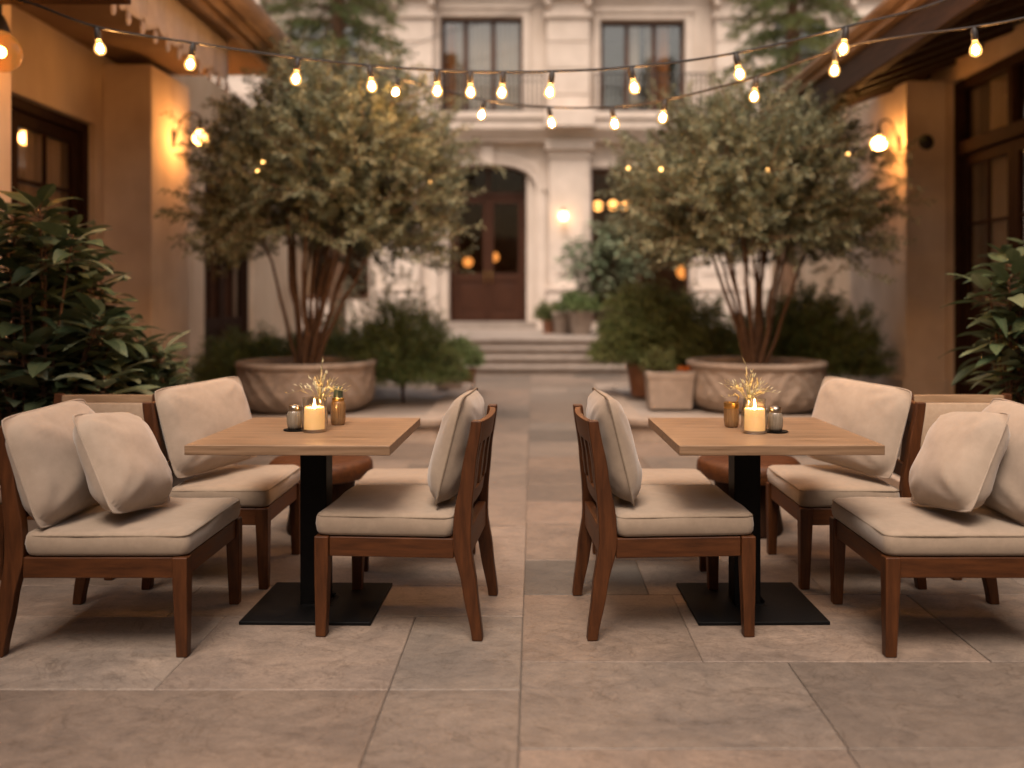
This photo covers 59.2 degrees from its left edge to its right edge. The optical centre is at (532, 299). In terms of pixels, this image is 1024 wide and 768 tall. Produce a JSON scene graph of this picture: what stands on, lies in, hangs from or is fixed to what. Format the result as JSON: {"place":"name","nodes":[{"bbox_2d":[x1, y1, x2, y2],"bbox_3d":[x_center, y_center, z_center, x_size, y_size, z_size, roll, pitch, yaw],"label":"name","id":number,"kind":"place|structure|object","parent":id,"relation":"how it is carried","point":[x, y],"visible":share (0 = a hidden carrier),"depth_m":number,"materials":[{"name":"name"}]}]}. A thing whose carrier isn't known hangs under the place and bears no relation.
{"place":"outdoors","nodes":[
{"label":"outdoors","id":0,"kind":"place"},
{"bbox_2d":[286,347,591,355],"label":"steps","id":1,"kind":"structure","parent":0,"point":[533,351],"depth_m":15.98,"materials":[{"name":"stone"}]},
{"bbox_2d":[0,375,1023,767],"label":"paving","id":2,"kind":"structure","parent":0,"point":[102,677],"depth_m":3.16,"materials":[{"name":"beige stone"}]},
{"bbox_2d":[0,393,154,579],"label":"chair","id":3,"kind":"object","parent":2,"relation":"on","point":[132,404],"visible":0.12,"depth_m":4.63,"materials":[{"name":"beige fabric"}]},
{"bbox_2d":[0,426,241,657],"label":"chair","id":4,"kind":"object","parent":2,"relation":"on","point":[178,540],"visible":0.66,"depth_m":3.24,"materials":[{"name":"beige fabric"}]},
{"bbox_2d":[1,399,97,527],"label":"throw pillow","id":5,"kind":"object","parent":4,"relation":"on","point":[49,475],"visible":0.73,"depth_m":3.30,"materials":[{"name":"fabric"}]},
{"bbox_2d":[73,412,172,513],"bbox_3d":[-1.585,0.621,3.485,0.211,0.411,0.401,-28,-9,5],"label":"throw pillow","id":6,"kind":"object","parent":4,"relation":"on","point":[124,464],"visible":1,"depth_m":3.35,"materials":[{"name":"fabric"}]},
{"bbox_2d":[27,463,237,532],"bbox_3d":[-2.700,1.175,5.415,1.500,0.219,1.130,0,0,0],"label":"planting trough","id":7,"kind":"object","parent":2,"relation":"on","point":[32,525],"visible":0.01,"depth_m":5.38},
{"bbox_2d":[0,183,162,425],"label":"leafy shrub","id":8,"kind":"object","parent":7,"relation":"on","point":[55,332],"visible":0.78,"depth_m":5.08,"materials":[{"name":"green plant"}]},
{"bbox_2d":[91,321,201,452],"bbox_3d":[-2.409,0.618,5.729,1.144,0.986,0.955,0,0,0],"label":"leafy shrub","id":9,"kind":"object","parent":7,"relation":"on","point":[159,370],"visible":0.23,"depth_m":5.58,"materials":[{"name":"green plant"}]},
{"bbox_2d":[141,401,299,589],"bbox_3d":[-1.462,0.871,4.285,0.578,0.830,0.600,0,0,0],"label":"chair","id":10,"kind":"object","parent":2,"relation":"on","point":[265,495],"visible":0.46,"depth_m":4.04,"materials":[{"name":"beige fabric"}]},
{"bbox_2d":[154,376,257,477],"bbox_3d":[-1.535,0.591,4.270,0.167,0.421,0.539,-19,-5,25],"label":"throw pillow","id":11,"kind":"object","parent":10,"relation":"on","point":[190,413],"visible":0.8,"depth_m":4.14,"materials":[{"name":"fabric"}]},
{"bbox_2d":[184,417,419,625],"bbox_3d":[-0.900,0.911,3.710,0.762,0.750,0.790,0,0,1],"label":"cafe table","id":12,"kind":"object","parent":2,"relation":"on","point":[285,603],"visible":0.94,"depth_m":3.71,"materials":[{"name":"brown wood"}]},
{"bbox_2d":[283,427,305,431],"bbox_3d":[-0.975,0.533,3.700,0.101,0.005,0.101,0,0,0],"label":"saucer","id":13,"kind":"object","parent":12,"relation":"on","point":[288,430],"visible":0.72,"depth_m":3.67,"materials":[{"name":"black ceramic"}]},
{"bbox_2d":[287,404,301,429],"bbox_3d":[-0.982,0.481,3.705,0.062,0.104,0.062,0,0,0],"label":"shaker","id":14,"kind":"object","parent":13,"relation":"on","point":[294,417],"visible":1,"depth_m":3.68,"materials":[{"name":"clear glass"}]},
{"bbox_2d":[302,396,326,432],"bbox_3d":[-0.890,0.467,3.665,0.100,0.138,0.100,0,0,0],"label":"candle jar","id":15,"kind":"object","parent":12,"relation":"on","point":[312,431],"visible":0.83,"depth_m":3.65,"materials":[{"name":"clear glass"}]},
{"bbox_2d":[304,401,324,429],"bbox_3d":[-0.890,0.467,3.665,0.081,0.111,0.081,0,0,0],"label":"candle","id":16,"kind":"object","parent":15,"relation":"in","point":[314,417],"visible":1,"depth_m":3.63,"materials":[{"name":"wax"}]},
{"bbox_2d":[331,386,345,424],"bbox_3d":[-0.838,0.454,3.870,0.064,0.164,0.063,0,0,0],"label":"amber bottle","id":17,"kind":"object","parent":12,"relation":"on","point":[338,411],"visible":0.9,"depth_m":3.85,"materials":[{"name":"brown glass"}]},
{"bbox_2d":[269,455,372,535],"bbox_3d":[-1.180,1.079,5.020,0.570,0.413,0.570,0,0,0],"label":"wooden stool","id":18,"kind":"object","parent":2,"relation":"on","point":[348,472],"visible":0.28,"depth_m":4.88,"materials":[{"name":"brown wood"}]},
{"bbox_2d":[230,0,428,338],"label":"conifer","id":19,"kind":"object","parent":2,"relation":"on","point":[338,10],"visible":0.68,"depth_m":13.88,"materials":[{"name":"green plant"}]},
{"bbox_2d":[250,383,472,441],"bbox_3d":[-2.325,1.177,9.860,3.130,0.215,3.560,0,0,0],"label":"raised bed","id":20,"kind":"object","parent":2,"relation":"on","point":[429,406],"visible":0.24,"depth_m":9.22,"materials":[{"name":"stone"}]},
{"bbox_2d":[186,318,296,382],"bbox_3d":[-3.226,0.660,10.393,1.541,0.915,1.522,0,0,0],"label":"shrub","id":21,"kind":"object","parent":20,"relation":"on","point":[227,356],"visible":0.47,"depth_m":10.17,"materials":[{"name":"green plant"}]},
{"bbox_2d":[235,356,376,413],"bbox_3d":[-2.270,0.844,9.050,1.389,0.475,1.388,0,0,16],"label":"carved planter","id":22,"kind":"object","parent":20,"relation":"on","point":[268,383],"visible":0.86,"depth_m":8.48,"materials":[{"name":"stone"}]},
{"bbox_2d":[154,14,505,364],"bbox_3d":[-1.950,-1.061,9.029,3.357,3.516,3.144,0,0,0],"label":"potted tree","id":23,"kind":"object","parent":22,"relation":"in","point":[304,128],"visible":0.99,"depth_m":8.42,"materials":[{"name":"green plant"}]},
{"bbox_2d":[256,160,431,182],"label":"fairy lights","id":24,"kind":"object","parent":23,"relation":"attached to","point":[336,172],"visible":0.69,"depth_m":8.27,"materials":[{"name":"black rubber"}]},
{"bbox_2d":[284,308,376,378],"bbox_3d":[-2.408,0.598,10.745,1.498,1.038,1.439,0,0,0],"label":"shrub","id":25,"kind":"object","parent":20,"relation":"on","point":[332,346],"visible":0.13,"depth_m":10.62,"materials":[{"name":"green plant"}]},
{"bbox_2d":[333,289,475,401],"bbox_3d":[-1.384,0.494,9.721,1.469,1.246,1.459,0,0,37],"label":"shrub","id":26,"kind":"object","parent":20,"relation":"on","point":[404,360],"visible":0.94,"depth_m":9.43,"materials":[{"name":"green plant"}]},
{"bbox_2d":[436,359,463,388],"bbox_3d":[-1.020,0.900,11.000,0.330,0.340,0.330,0,0,0],"label":"plant trough","id":27,"kind":"object","parent":20,"relation":"on","point":[448,385],"visible":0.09,"depth_m":10.85,"materials":[{"name":"stone"}]},
{"bbox_2d":[324,249,441,382],"bbox_3d":[-2.055,0.246,12.223,1.695,2.122,1.804,0,0,0],"label":"young tree","id":28,"kind":"object","parent":2,"relation":"on","point":[349,284],"visible":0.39,"depth_m":12.10,"materials":[{"name":"green plant"}]},
{"bbox_2d":[314,387,497,640],"bbox_3d":[-0.489,0.830,3.690,0.659,0.912,0.575,0,0,4],"label":"chair","id":29,"kind":"object","parent":2,"relation":"on","point":[444,513],"visible":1,"depth_m":3.43,"materials":[{"name":"beige fabric"}]},
{"bbox_2d":[356,468,475,571],"bbox_3d":[-0.555,1.067,4.420,0.578,0.439,0.379,0,0,0],"label":"ottoman","id":30,"kind":"object","parent":2,"relation":"on","point":[398,476],"visible":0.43,"depth_m":4.34,"materials":[{"name":"beige fabric"}]},
{"bbox_2d":[463,367,476,388],"bbox_3d":[-0.930,1.106,12.200,0.339,0.360,0.339,0,0,36],"label":"plant pot","id":31,"kind":"object","parent":2,"relation":"on","point":[472,370],"visible":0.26,"depth_m":12.11,"materials":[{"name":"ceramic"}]},
{"bbox_2d":[444,332,486,367],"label":"round bush","id":32,"kind":"object","parent":31,"relation":"in","point":[472,357],"visible":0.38,"depth_m":12.06,"materials":[{"name":"green plant"}]},
{"bbox_2d":[592,468,711,571],"bbox_3d":[0.565,1.067,4.420,0.578,0.439,0.379,0,0,0],"label":"ottoman","id":33,"kind":"object","parent":2,"relation":"on","point":[670,476],"visible":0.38,"depth_m":4.34,"materials":[{"name":"beige fabric"}]},
{"bbox_2d":[572,387,755,640],"bbox_3d":[0.506,0.830,3.690,0.659,0.912,0.575,0,0,-4],"label":"chair","id":34,"kind":"object","parent":2,"relation":"on","point":[626,513],"visible":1,"depth_m":3.43,"materials":[{"name":"fabric"}]},
{"bbox_2d":[593,383,812,441],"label":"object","id":35,"kind":"object","parent":2,"relation":"on","point":[638,412],"visible":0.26,"depth_m":8.73,"materials":[{"name":"stone"}]},
{"bbox_2d":[625,362,653,396],"bbox_3d":[1.250,0.890,10.100,0.424,0.360,0.424,0,0,34],"label":"plant pot","id":36,"kind":"object","parent":35,"relation":"on","point":[636,380],"visible":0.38,"depth_m":9.96,"materials":[{"name":"ceramic"}]},
{"bbox_2d":[582,276,715,369],"bbox_3d":[1.315,0.285,10.074,1.431,1.144,1.469,0,0,-40],"label":"shrub","id":37,"kind":"object","parent":36,"relation":"in","point":[635,326],"visible":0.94,"depth_m":9.82,"materials":[{"name":"green plant"}]},
{"bbox_2d":[644,370,694,408],"bbox_3d":[1.360,0.890,9.000,0.470,0.360,0.360,0,0,0],"label":"plant trough","id":38,"kind":"object","parent":35,"relation":"on","point":[673,389],"visible":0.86,"depth_m":8.83,"materials":[{"name":"stone"}]},
{"bbox_2d":[638,344,678,371],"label":"pot plant","id":39,"kind":"object","parent":38,"relation":"on","point":[663,362],"visible":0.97,"depth_m":8.95,"materials":[{"name":"green plant"}]},
{"bbox_2d":[676,365,690,371],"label":"orange flowers","id":40,"kind":"object","parent":38,"relation":"in","point":[684,368],"visible":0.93,"depth_m":8.94,"materials":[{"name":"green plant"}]},
{"bbox_2d":[668,279,737,369],"bbox_3d":[1.953,0.434,10.660,1.447,1.366,1.452,0,0,0],"label":"fern bush","id":41,"kind":"object","parent":35,"relation":"on","point":[708,313],"visible":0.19,"depth_m":10.49,"materials":[{"name":"green plant"}]},
{"bbox_2d":[706,314,743,355],"bbox_3d":[2.439,0.609,10.912,1.374,1.016,1.429,0,0,0],"label":"shrub","id":42,"kind":"object","parent":35,"relation":"on","point":[730,321],"visible":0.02,"depth_m":10.64,"materials":[{"name":"green plant"}]},
{"bbox_2d":[686,356,827,413],"bbox_3d":[2.240,0.844,9.050,1.388,0.475,1.388,0,0,31],"label":"carved planter","id":43,"kind":"object","parent":35,"relation":"on","point":[797,382],"visible":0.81,"depth_m":8.49,"materials":[{"name":"stone"}]},
{"bbox_2d":[595,59,937,364],"bbox_3d":[2.254,-0.843,9.033,3.194,3.080,2.938,0,0,0],"label":"potted tree","id":44,"kind":"object","parent":43,"relation":"in","point":[714,206],"visible":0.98,"depth_m":8.42,"materials":[{"name":"green plant"}]},
{"bbox_2d":[627,152,849,171],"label":"fairy lights","id":45,"kind":"object","parent":44,"relation":"attached to","point":[660,169],"visible":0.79,"depth_m":8.20,"materials":[{"name":"black rubber"}]},
{"bbox_2d":[720,273,900,380],"bbox_3d":[3.099,0.401,10.094,2.035,1.433,1.484,0,0,0],"label":"shrub","id":46,"kind":"object","parent":35,"relation":"on","point":[807,330],"visible":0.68,"depth_m":9.81,"materials":[{"name":"green plant"}]},
{"bbox_2d":[696,455,800,538],"bbox_3d":[1.200,1.079,5.020,0.570,0.413,0.570,0,0,0],"label":"wooden stool","id":47,"kind":"object","parent":2,"relation":"on","point":[715,469],"visible":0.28,"depth_m":4.87,"materials":[{"name":"brown wood"}]},
{"bbox_2d":[648,417,884,625],"bbox_3d":[0.912,0.911,3.710,0.762,0.750,0.790,0,0,-1],"label":"cafe table","id":48,"kind":"object","parent":2,"relation":"on","point":[783,603],"visible":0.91,"depth_m":3.70,"materials":[{"name":"brown wood"}]},
{"bbox_2d":[724,397,738,427],"bbox_3d":[0.840,0.471,3.800,0.069,0.129,0.065,0,0,0],"label":"amber cup","id":49,"kind":"object","parent":48,"relation":"on","point":[731,414],"visible":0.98,"depth_m":3.77,"materials":[{"name":"brown glass"}]},
{"bbox_2d":[742,398,767,434],"bbox_3d":[0.893,0.467,3.625,0.100,0.138,0.100,0,0,0],"label":"candle jar","id":50,"kind":"object","parent":48,"relation":"on","point":[756,431],"visible":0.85,"depth_m":3.61,"materials":[{"name":"clear glass"}]},
{"bbox_2d":[744,403,764,430],"bbox_3d":[0.893,0.467,3.625,0.081,0.111,0.081,0,0,0],"label":"candle","id":51,"kind":"object","parent":50,"relation":"in","point":[754,418],"visible":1,"depth_m":3.59,"materials":[{"name":"wax"}]},
{"bbox_2d":[764,429,787,433],"bbox_3d":[0.985,0.533,3.655,0.101,0.005,0.101,0,0,0],"label":"saucer","id":52,"kind":"object","parent":48,"relation":"on","point":[782,431],"visible":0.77,"depth_m":3.63,"materials":[{"name":"black ceramic"}]},
{"bbox_2d":[768,406,782,431],"bbox_3d":[0.984,0.481,3.655,0.062,0.104,0.062,0,0,0],"label":"shaker","id":53,"kind":"object","parent":52,"relation":"on","point":[775,419],"visible":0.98,"depth_m":3.63,"materials":[{"name":"clear glass"}]},
{"bbox_2d":[706,0,865,339],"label":"conifer","id":54,"kind":"object","parent":2,"relation":"on","point":[791,19],"visible":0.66,"depth_m":14.08,"materials":[{"name":"green plant"}]},
{"bbox_2d":[766,400,926,589],"bbox_3d":[1.472,0.871,4.285,0.578,0.830,0.600,0,0,0],"label":"chair","id":55,"kind":"object","parent":2,"relation":"on","point":[804,496],"visible":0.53,"depth_m":4.02,"materials":[{"name":"beige fabric"}]},
{"bbox_2d":[806,376,911,477],"bbox_3d":[1.530,0.591,4.270,0.164,0.421,0.549,19,-6,-26],"label":"throw pillow","id":56,"kind":"object","parent":55,"relation":"on","point":[877,413],"visible":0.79,"depth_m":4.14,"materials":[{"name":"fabric"}]},
{"bbox_2d":[874,472,899,488],"bbox_3d":[2.850,1.175,5.375,1.400,0.219,1.050,0,0,0],"label":"planting trough","id":57,"kind":"object","parent":2,"relation":"on","point":[893,480],"visible":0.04,"depth_m":5.41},
{"bbox_2d":[939,238,1023,403],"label":"leafy shrub","id":58,"kind":"object","parent":57,"relation":"on","point":[1005,355],"visible":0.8,"depth_m":5.12,"materials":[{"name":"green plant"}]},
{"bbox_2d":[829,497,1023,657],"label":"chair","id":59,"kind":"object","parent":2,"relation":"on","point":[893,540],"visible":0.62,"depth_m":3.25,"materials":[{"name":"beige fabric"}]},
{"bbox_2d":[909,411,1009,511],"bbox_3d":[1.647,0.619,3.485,0.218,0.411,0.401,28,-10,-5],"label":"throw pillow","id":60,"kind":"object","parent":59,"relation":"on","point":[956,463],"visible":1,"depth_m":3.35,"materials":[{"name":"fabric"}]},
{"bbox_2d":[982,398,1023,525],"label":"throw pillow","id":61,"kind":"object","parent":59,"relation":"on","point":[1005,498],"visible":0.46,"depth_m":3.37,"materials":[{"name":"fabric"}]},
{"bbox_2d":[912,393,1011,579],"bbox_3d":[2.200,0.886,4.407,0.560,0.801,0.578,0,0,0],"label":"chair","id":62,"kind":"object","parent":2,"relation":"on","point":[936,408],"visible":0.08,"depth_m":4.63,"materials":[{"name":"beige fabric"}]},
{"bbox_2d":[303,328,734,346],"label":"terrace","id":63,"kind":"structure","parent":0,"point":[510,337],"depth_m":16.28,"materials":[{"name":"stone"}]},
{"bbox_2d":[541,320,554,333],"bbox_3d":[0.331,0.555,18.600,0.318,0.280,0.318,0,0,-28],"label":"plant pot","id":64,"kind":"object","parent":63,"relation":"on","point":[548,326],"visible":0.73,"depth_m":18.49,"materials":[{"name":"ceramic"}]},
{"bbox_2d":[531,297,560,321],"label":"pot plant","id":65,"kind":"object","parent":64,"relation":"in","point":[544,313],"visible":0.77,"depth_m":18.48,"materials":[{"name":"green plant"}]},
{"bbox_2d":[552,311,570,333],"bbox_3d":[0.610,0.465,18.300,0.466,0.460,0.466,0,0,-3],"label":"plant pot","id":66,"kind":"object","parent":63,"relation":"on","point":[561,320],"visible":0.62,"depth_m":18.13,"materials":[{"name":"ceramic"}]},
{"bbox_2d":[568,311,593,334],"bbox_3d":[0.955,0.455,17.900,0.530,0.480,0.530,0,0,37],"label":"plant pot","id":67,"kind":"object","parent":63,"relation":"on","point":[580,322],"visible":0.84,"depth_m":17.71,"materials":[{"name":"ceramic"}]},
{"bbox_2d":[555,288,603,312],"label":"pot plant","id":68,"kind":"object","parent":67,"relation":"on","point":[573,301],"visible":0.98,"depth_m":17.71,"materials":[{"name":"green plant"}]},
{"bbox_2d":[596,307,611,332],"bbox_3d":[1.650,0.420,18.600,0.806,0.550,0.806,0,0,-22],"label":"plant pot","id":69,"kind":"object","parent":63,"relation":"on","point":[599,313],"visible":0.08,"depth_m":18.39,"materials":[{"name":"ceramic"}]},
{"bbox_2d":[551,219,657,306],"bbox_3d":[1.478,-0.670,18.402,2.241,1.963,1.893,0,0,0],"label":"leafy tree","id":70,"kind":"object","parent":69,"relation":"in","point":[618,270],"visible":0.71,"depth_m":18.26,"materials":[{"name":"green plant"}]},
{"bbox_2d":[429,356,636,364],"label":"steps","id":71,"kind":"structure","parent":0,"point":[534,360],"depth_m":15.69,"materials":[{"name":"stone"}]},
{"bbox_2d":[465,365,627,374],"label":"steps","id":72,"kind":"structure","parent":0,"point":[543,370],"depth_m":15.40,"materials":[{"name":"stone"}]},
{"bbox_2d":[211,0,882,328],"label":"stone building","id":73,"kind":"structure","parent":0,"point":[563,161],"depth_m":22.00,"materials":[{"name":"stone"}]},
{"bbox_2d":[290,20,360,99],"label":"window","id":74,"kind":"structure","parent":73,"relation":"in","point":[324,30],"depth_m":23.60,"materials":[{"name":"paint"}]},
{"bbox_2d":[303,230,368,299],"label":"window","id":75,"kind":"structure","parent":73,"relation":"in","point":[352,273],"depth_m":24.32,"materials":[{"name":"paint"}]},
{"bbox_2d":[463,255,472,266],"bbox_3d":[-1.748,-2.228,24.200,0.260,2.672,0.260,0,0,0],"label":"hall lamp","id":76,"kind":"object","parent":73,"relation":"hanging from","point":[467,262],"visible":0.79,"depth_m":24.11,"materials":[{"name":"glass"}]},
{"bbox_2d":[453,197,487,320],"bbox_3d":[-1.556,-1.021,22.418,0.875,3.094,0.144,0,0,0],"label":"door","id":77,"kind":"structure","parent":73,"relation":"in","point":[470,291],"depth_m":22.43,"materials":[{"name":"brown wood"}]},
{"bbox_2d":[408,0,551,46],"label":"wire","id":78,"kind":"object","parent":73,"relation":"attached to","point":[480,22],"visible":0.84,"depth_m":20.78,"materials":[{"name":"black rubber"}]},
{"bbox_2d":[441,19,522,110],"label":"window","id":79,"kind":"structure","parent":73,"relation":"in","point":[495,44],"depth_m":22.32,"materials":[{"name":"glass"}]},
{"bbox_2d":[494,250,498,261],"bbox_3d":[-1.057,-2.300,24.400,0.260,2.528,0.260,0,0,0],"label":"hall lamp","id":80,"kind":"object","parent":73,"relation":"hanging from","point":[496,256],"visible":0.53,"depth_m":24.32,"materials":[{"name":"glass"}]},
{"bbox_2d":[488,197,523,320],"bbox_3d":[-0.673,-1.021,22.418,0.875,3.094,0.144,0,0,0],"label":"door","id":81,"kind":"structure","parent":73,"relation":"in","point":[505,290],"depth_m":22.43,"materials":[{"name":"brown wood"}]},
{"bbox_2d":[559,208,567,219],"bbox_3d":[0.729,-2.057,21.559,0.200,0.300,0.318,0,0,0],"label":"wall lamp","id":82,"kind":"object","parent":73,"relation":"attached to","point":[563,215],"visible":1,"depth_m":21.44,"materials":[{"name":"metal"}]},
{"bbox_2d":[594,198,601,210],"bbox_3d":[1.654,-2.793,22.900,0.240,1.042,0.240,0,0,0],"label":"pendant lamp","id":83,"kind":"object","parent":73,"relation":"hanging from","point":[597,202],"visible":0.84,"depth_m":22.83,"materials":[{"name":"glass"}]},
{"bbox_2d":[608,197,617,209],"bbox_3d":[2.071,-2.827,23.300,0.240,0.975,0.240,0,0,0],"label":"pendant lamp","id":84,"kind":"object","parent":73,"relation":"hanging from","point":[612,202],"visible":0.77,"depth_m":23.23,"materials":[{"name":"glass"}]},
{"bbox_2d":[591,169,688,321],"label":"window","id":85,"kind":"structure","parent":73,"relation":"in","point":[598,176],"depth_m":25.42,"materials":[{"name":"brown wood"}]},
{"bbox_2d":[600,22,683,110],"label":"window","id":86,"kind":"structure","parent":73,"relation":"in","point":[621,43],"depth_m":22.38,"materials":[{"name":"glass"}]},
{"bbox_2d":[677,263,684,277],"bbox_3d":[3.933,-1.939,23.600,0.340,2.750,0.340,0,0,0],"label":"hall lamp","id":87,"kind":"object","parent":73,"relation":"hanging from","point":[681,272],"visible":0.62,"depth_m":23.48,"materials":[{"name":"glass"}]},
{"bbox_2d":[774,20,824,91],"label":"window","id":88,"kind":"structure","parent":73,"relation":"in","point":[800,29],"depth_m":22.33,"materials":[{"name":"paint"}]},
{"bbox_2d":[829,374,973,402],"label":"pavement","id":89,"kind":"structure","parent":0,"point":[941,402],"depth_m":9.54,"materials":[{"name":"stone"}]},
{"bbox_3d":[-0.895,0.476,3.790,0.060,0.120,0.060,0,0,0],"label":"bud vase","id":90,"kind":"object","parent":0,"visible":0},
{"bbox_2d":[286,358,349,405],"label":"dried grass","id":91,"kind":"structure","parent":90,"relation":"in","point":[320,395],"depth_m":3.78,"materials":[{"name":"yellow plant"}]},
{"bbox_3d":[0.898,0.476,3.750,0.060,0.120,0.060,0,0,0],"label":"bud vase","id":92,"kind":"object","parent":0,"visible":0},
{"bbox_2d":[721,357,780,407],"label":"dried grass","id":93,"kind":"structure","parent":92,"relation":"in","point":[749,397],"depth_m":3.74,"materials":[{"name":"yellow plant"}]},
{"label":"ground","id":94,"kind":"structure","parent":0,"visible":0},
{"bbox_2d":[0,0,309,391],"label":"stucco building","id":95,"kind":"structure","parent":94,"relation":"on","point":[80,118],"depth_m":9.20,"materials":[{"name":"paint"}]},
{"bbox_2d":[0,5,22,72],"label":"hanging lantern","id":96,"kind":"object","parent":95,"relation":"hanging from","point":[4,29],"visible":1,"depth_m":5.85,"materials":[{"name":"glass"}]},
{"bbox_2d":[11,95,88,360],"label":"window","id":97,"kind":"structure","parent":95,"relation":"in","point":[37,132],"depth_m":8.48,"materials":[{"name":"paint"}]},
{"bbox_2d":[110,0,228,92],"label":"roof eaves","id":98,"kind":"object","parent":95,"relation":"hanging from","point":[176,19],"visible":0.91,"depth_m":7.56,"materials":[{"name":"brown wood"}]},
{"bbox_2d":[171,112,203,147],"bbox_3d":[-3.701,-1.841,9.750,0.400,0.394,0.200,0,0,0],"label":"wall lantern","id":99,"kind":"object","parent":95,"relation":"attached to","point":[173,137],"depth_m":9.74,"materials":[{"name":"metal"}]},
{"bbox_2d":[204,175,248,364],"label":"window","id":100,"kind":"structure","parent":95,"relation":"in","point":[218,292],"depth_m":13.57,"materials":[{"name":"paint"}]},
{"bbox_2d":[284,32,337,38],"bbox_3d":[-2.983,-3.399,10.392,0.363,1.347,6.815,0,0,-3],"label":"wire","id":101,"kind":"object","parent":95,"relation":"attached to","point":[308,37],"visible":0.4,"depth_m":12.81,"materials":[{"name":"black rubber"}]},
{"bbox_2d":[255,17,1023,129],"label":"string lights","id":102,"kind":"object","parent":95,"relation":"hanging from","point":[973,34],"visible":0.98,"depth_m":5.66,"materials":[{"name":"black rubber"}]},
{"bbox_2d":[767,0,1023,402],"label":"stucco building","id":103,"kind":"structure","parent":94,"relation":"on","point":[953,101],"depth_m":9.86,"materials":[{"name":"paint"}]},
{"bbox_2d":[18,0,946,98],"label":"string lights","id":104,"kind":"object","parent":103,"relation":"hanging from","point":[370,72],"visible":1,"depth_m":5.15,"materials":[{"name":"black rubber"}]},
{"bbox_2d":[870,118,901,151],"bbox_3d":[3.932,-1.831,10.050,0.335,0.394,0.200,0,0,0],"label":"wall lantern","id":105,"kind":"object","parent":103,"relation":"attached to","point":[898,138],"depth_m":10.03,"materials":[{"name":"metal"}]}
]}

